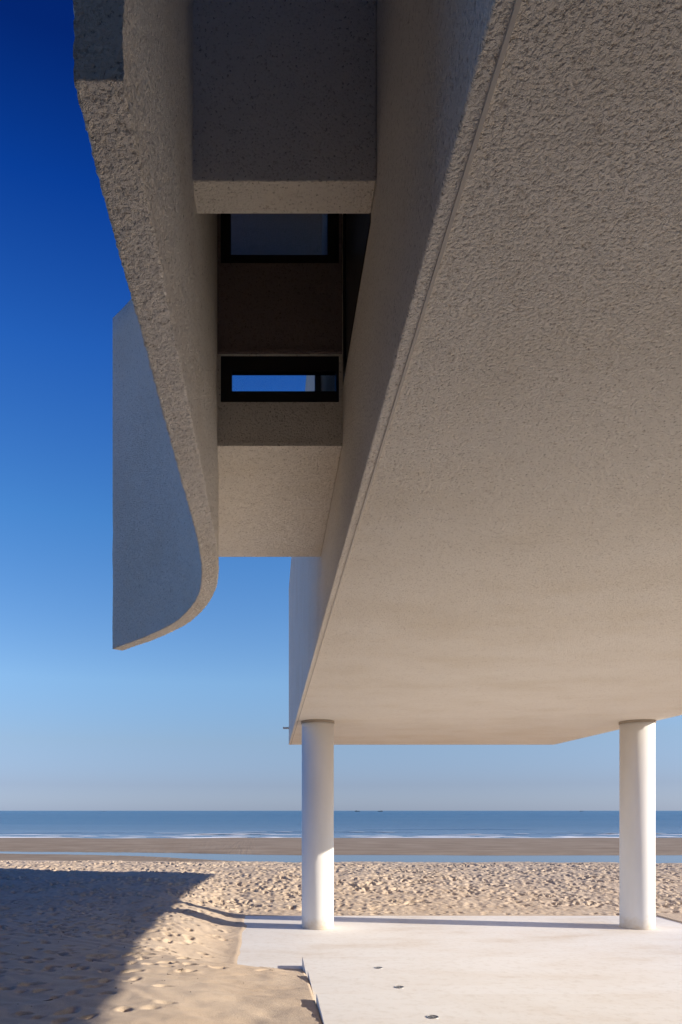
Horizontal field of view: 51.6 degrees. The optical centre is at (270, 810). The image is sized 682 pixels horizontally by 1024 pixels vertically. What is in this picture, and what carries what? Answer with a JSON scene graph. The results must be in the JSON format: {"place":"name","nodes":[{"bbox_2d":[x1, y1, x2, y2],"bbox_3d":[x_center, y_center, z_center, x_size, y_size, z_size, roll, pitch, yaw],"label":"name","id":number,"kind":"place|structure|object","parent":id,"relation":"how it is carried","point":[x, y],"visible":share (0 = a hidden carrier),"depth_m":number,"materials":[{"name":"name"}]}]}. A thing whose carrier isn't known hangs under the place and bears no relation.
{"place":"outdoors","nodes":[
{"label":"outdoors","id":0,"kind":"place"},
{"bbox_2d":[0,838,681,1023],"bbox_3d":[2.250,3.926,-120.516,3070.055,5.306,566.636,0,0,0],"label":"sand","id":1,"kind":"structure","parent":0,"point":[107,958],"depth_m":16.82,"materials":[{"name":"beige sand"}]},
{"bbox_2d":[17,910,299,1006],"bbox_3d":[-2.834,2.080,10.970,6.339,0.616,9.069,0,0,0],"label":"shell grit","id":2,"kind":"object","parent":1,"relation":"on","point":[133,939],"visible":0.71,"depth_m":8.70,"materials":[{"name":"brown"}]},
{"bbox_2d":[0,851,681,862],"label":"tidal pool","id":3,"kind":"structure","parent":1,"relation":"on","point":[443,858],"depth_m":52.19,"materials":[{"name":"liquid"}]},
{"bbox_2d":[73,0,681,929],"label":"chapel","id":4,"kind":"structure","parent":1,"relation":"on","point":[431,250],"depth_m":3.45,"materials":[{"name":"paint"}]},
{"bbox_2d":[221,356,338,401],"bbox_3d":[0.066,-3.065,5.005,0.840,0.338,0.060,0,0,0],"label":"window","id":5,"kind":"structure","parent":4,"relation":"in","point":[230,365],"depth_m":4.98,"materials":[{"name":"brown metal"}]},
{"bbox_2d":[221,214,338,262],"bbox_3d":[0.066,-4.315,5.005,0.840,0.868,0.060,0,0,0],"label":"window","id":6,"kind":"structure","parent":4,"relation":"in","point":[332,256],"depth_m":4.98,"materials":[{"name":"brown metal"}]},
{"bbox_2d":[315,375,320,390],"bbox_3d":[-0.123,-4.325,7.030,1.250,0.746,0.060,0,0,0],"label":"window","id":7,"kind":"structure","parent":4,"relation":"in","point":[317,377],"depth_m":7.00,"materials":[{"name":"brown metal"}]},
{"bbox_2d":[343,213,370,382],"bbox_3d":[0.534,-3.643,4.243,0.046,1.315,1.395,0,0,0],"label":"side window","id":8,"kind":"structure","parent":4,"relation":"in","point":[356,227],"depth_m":4.55,"materials":[{"name":"black glass"}]},
{"bbox_2d":[302,957,681,1023],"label":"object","id":9,"kind":"structure","parent":1,"relation":"on","point":[530,990],"depth_m":8.21,"materials":[{"name":"concrete"}]},
{"bbox_2d":[426,1015,438,1018],"bbox_3d":[1.530,1.946,6.600,0.120,0.007,0.120,0,0,0],"label":"floor light","id":10,"kind":"object","parent":9,"relation":"on","point":[432,1016],"visible":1,"depth_m":6.60,"materials":[{"name":"silver metal"}]},
{"bbox_2d":[0,811,681,838],"bbox_3d":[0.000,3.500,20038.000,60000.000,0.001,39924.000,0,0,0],"label":"sea","id":11,"kind":"structure","parent":0,"point":[150,824],"depth_m":190.38,"materials":[{"name":"liquid"}]},
{"bbox_2d":[0,834,681,837],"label":"foam","id":12,"kind":"object","parent":11,"relation":"on","point":[382,837],"visible":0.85,"depth_m":90.33,"materials":[{"name":"white"}]},
{"bbox_2d":[32,829,681,834],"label":"waves","id":13,"kind":"object","parent":11,"relation":"on","point":[365,832],"visible":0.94,"depth_m":107.83,"materials":[{"name":"liquid"}]},
{"bbox_2d":[0,0,681,810],"label":"sky","id":14,"kind":"structure","parent":0,"point":[193,716],"materials":[{"name":"blue"}]},
{"bbox_2d":[237,916,681,969],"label":"pavement","id":15,"kind":"structure","parent":0,"point":[283,942],"depth_m":13.12,"materials":[{"name":"concrete"}]}
]}

